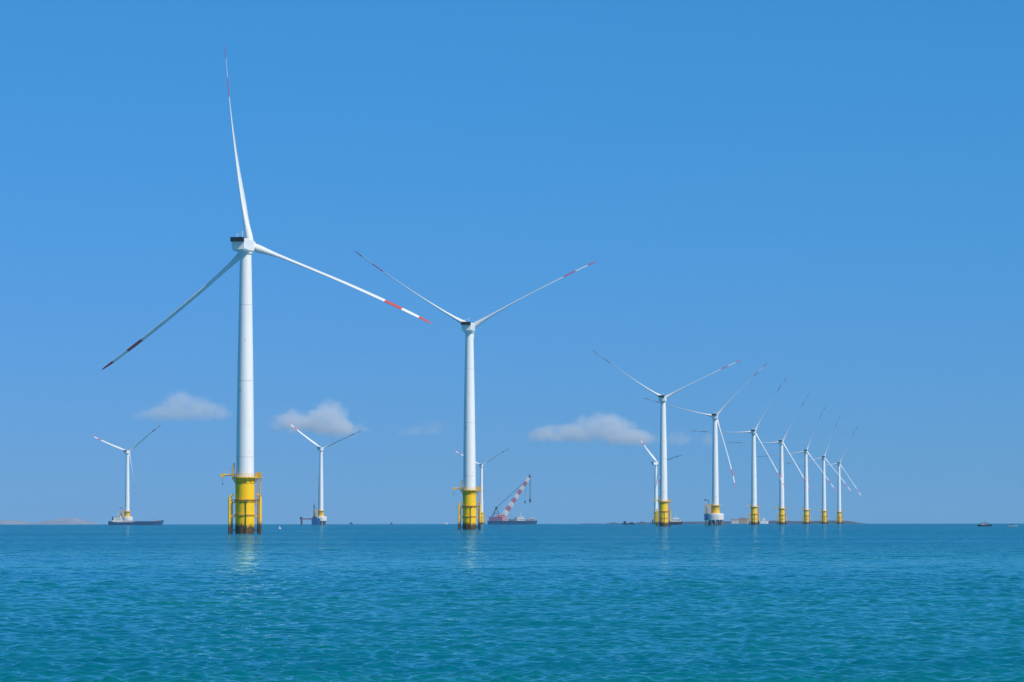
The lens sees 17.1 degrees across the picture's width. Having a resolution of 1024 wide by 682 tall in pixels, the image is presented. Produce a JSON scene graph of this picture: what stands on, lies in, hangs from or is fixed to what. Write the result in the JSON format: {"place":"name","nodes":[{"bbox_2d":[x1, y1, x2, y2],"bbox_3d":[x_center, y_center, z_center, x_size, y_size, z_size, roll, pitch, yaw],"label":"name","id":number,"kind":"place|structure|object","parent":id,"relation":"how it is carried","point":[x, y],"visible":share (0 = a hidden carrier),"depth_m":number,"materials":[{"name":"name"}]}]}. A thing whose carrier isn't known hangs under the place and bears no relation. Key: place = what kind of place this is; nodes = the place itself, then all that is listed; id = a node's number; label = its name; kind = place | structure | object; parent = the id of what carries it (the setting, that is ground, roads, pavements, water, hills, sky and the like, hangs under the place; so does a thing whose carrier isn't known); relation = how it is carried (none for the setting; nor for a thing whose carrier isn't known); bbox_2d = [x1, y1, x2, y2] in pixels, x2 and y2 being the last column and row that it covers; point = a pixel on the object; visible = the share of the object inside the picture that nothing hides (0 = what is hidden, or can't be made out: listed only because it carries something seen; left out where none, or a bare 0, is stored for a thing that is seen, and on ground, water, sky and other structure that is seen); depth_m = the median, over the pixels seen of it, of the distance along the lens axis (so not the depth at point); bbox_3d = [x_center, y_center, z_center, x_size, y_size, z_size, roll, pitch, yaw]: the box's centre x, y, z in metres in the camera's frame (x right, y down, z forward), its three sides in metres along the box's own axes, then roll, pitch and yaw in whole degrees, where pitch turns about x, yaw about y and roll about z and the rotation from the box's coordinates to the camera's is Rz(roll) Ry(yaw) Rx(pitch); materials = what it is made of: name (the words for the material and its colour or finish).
{"place":"outdoors","nodes":[
{"label":"outdoors","id":0,"kind":"place"},
{"bbox_2d":[0,518,97,524],"bbox_3d":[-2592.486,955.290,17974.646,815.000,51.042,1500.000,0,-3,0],"label":"hills","id":1,"kind":"structure","parent":0,"point":[55,521],"depth_m":17579.19,"materials":[{"name":"grey"}]},
{"bbox_2d":[0,523,1023,681],"bbox_3d":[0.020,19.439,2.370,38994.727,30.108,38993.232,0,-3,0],"label":"sea","id":2,"kind":"structure","parent":0,"point":[544,603],"depth_m":183.83,"materials":[{"name":"liquid"}]},
{"bbox_2d":[93,426,158,520],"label":"wind turbine","id":3,"kind":"object","parent":2,"relation":"in","point":[125,513],"visible":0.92,"depth_m":4634.80,"materials":[{"name":"metal"}]},
{"bbox_2d":[108,516,163,524],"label":"cargo ship","id":4,"kind":"object","parent":2,"relation":"on","point":[117,520],"visible":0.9,"depth_m":4289.37,"materials":[{"name":"blue paint"}]},
{"bbox_2d":[102,50,431,533],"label":"wind turbine","id":5,"kind":"object","parent":2,"relation":"in","point":[245,248],"visible":0.97,"depth_m":1168.64,"materials":[{"name":"yellow paint"}]},
{"bbox_2d":[300,487,319,524],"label":"work platform","id":6,"kind":"structure","parent":2,"relation":"on","point":[315,521],"depth_m":4371.16,"materials":[{"name":"blue paint"}]},
{"bbox_2d":[289,423,360,524],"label":"wind turbine","id":7,"kind":"object","parent":2,"relation":"in","point":[322,517],"visible":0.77,"depth_m":4461.06,"materials":[{"name":"metal"}]},
{"bbox_2d":[354,250,596,529],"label":"wind turbine","id":8,"kind":"object","parent":2,"relation":"in","point":[469,506],"visible":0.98,"depth_m":1665.68,"materials":[{"name":"yellow paint"}]},
{"bbox_2d":[454,448,508,523],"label":"wind turbine","id":9,"kind":"object","parent":2,"relation":"in","point":[481,485],"visible":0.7,"depth_m":5772.59,"materials":[{"name":"white paint"}]},
{"bbox_2d":[487,474,536,523],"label":"crane ship","id":10,"kind":"object","parent":2,"relation":"on","point":[499,519],"visible":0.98,"depth_m":4987.26,"materials":[{"name":"red paint"}]},
{"bbox_2d":[640,440,680,523],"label":"wind turbine","id":11,"kind":"object","parent":2,"relation":"in","point":[656,464],"visible":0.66,"depth_m":5592.55,"materials":[{"name":"white paint"}]},
{"bbox_2d":[594,351,740,525],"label":"wind turbine","id":12,"kind":"object","parent":2,"relation":"in","point":[663,512],"visible":0.94,"depth_m":2642.22,"materials":[{"name":"yellow paint"}]},
{"bbox_2d":[671,518,681,524],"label":"ferry","id":13,"kind":"object","parent":2,"relation":"on","point":[676,522],"visible":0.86,"depth_m":3991.97,"materials":[{"name":"white paint"}]},
{"bbox_2d":[646,365,764,524],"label":"wind turbine","id":14,"kind":"object","parent":2,"relation":"in","point":[713,515],"visible":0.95,"depth_m":3095.82,"materials":[{"name":"metal"}]},
{"bbox_2d":[699,377,786,524],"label":"wind turbine","id":15,"kind":"object","parent":2,"relation":"in","point":[753,506],"visible":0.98,"depth_m":3633.43,"materials":[{"name":"white paint"}]},
{"bbox_2d":[760,518,767,523],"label":"moored ship","id":16,"kind":"object","parent":2,"relation":"on","point":[763,521],"visible":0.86,"depth_m":7586.44,"materials":[{"name":"white paint"}]},
{"bbox_2d":[730,393,809,523],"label":"wind turbine","id":17,"kind":"object","parent":2,"relation":"in","point":[782,515],"visible":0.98,"depth_m":4106.41,"materials":[{"name":"yellow paint"}]},
{"bbox_2d":[758,406,835,523],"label":"wind turbine","id":18,"kind":"object","parent":2,"relation":"in","point":[807,516],"visible":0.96,"depth_m":4634.76,"materials":[{"name":"yellow paint"}]},
{"bbox_2d":[785,417,850,523],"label":"wind turbine","id":19,"kind":"object","parent":2,"relation":"in","point":[823,508],"visible":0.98,"depth_m":5102.23,"materials":[{"name":"yellow paint"}]},
{"bbox_2d":[814,428,861,523],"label":"wind turbine","id":20,"kind":"object","parent":2,"relation":"in","point":[838,511],"visible":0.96,"depth_m":5619.45,"materials":[{"name":"yellow paint"}]},
{"bbox_2d":[0,0,1023,523],"label":"sky","id":21,"kind":"structure","parent":0,"point":[827,196],"materials":[{"name":"blue"}]},
{"bbox_2d":[635,520,866,523],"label":"island","id":22,"kind":"structure","parent":0,"point":[800,522],"depth_m":8071.06,"materials":[{"name":"grey"}]},
{"bbox_2d":[731,519,738,523],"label":"island building","id":23,"kind":"structure","parent":22,"relation":"on","point":[734,521],"depth_m":8012.81,"materials":[{"name":"white brick"}]},
{"bbox_2d":[739,518,745,523],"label":"island building","id":24,"kind":"structure","parent":22,"relation":"on","point":[742,520],"depth_m":8017.92,"materials":[{"name":"grey concrete"}]}
]}

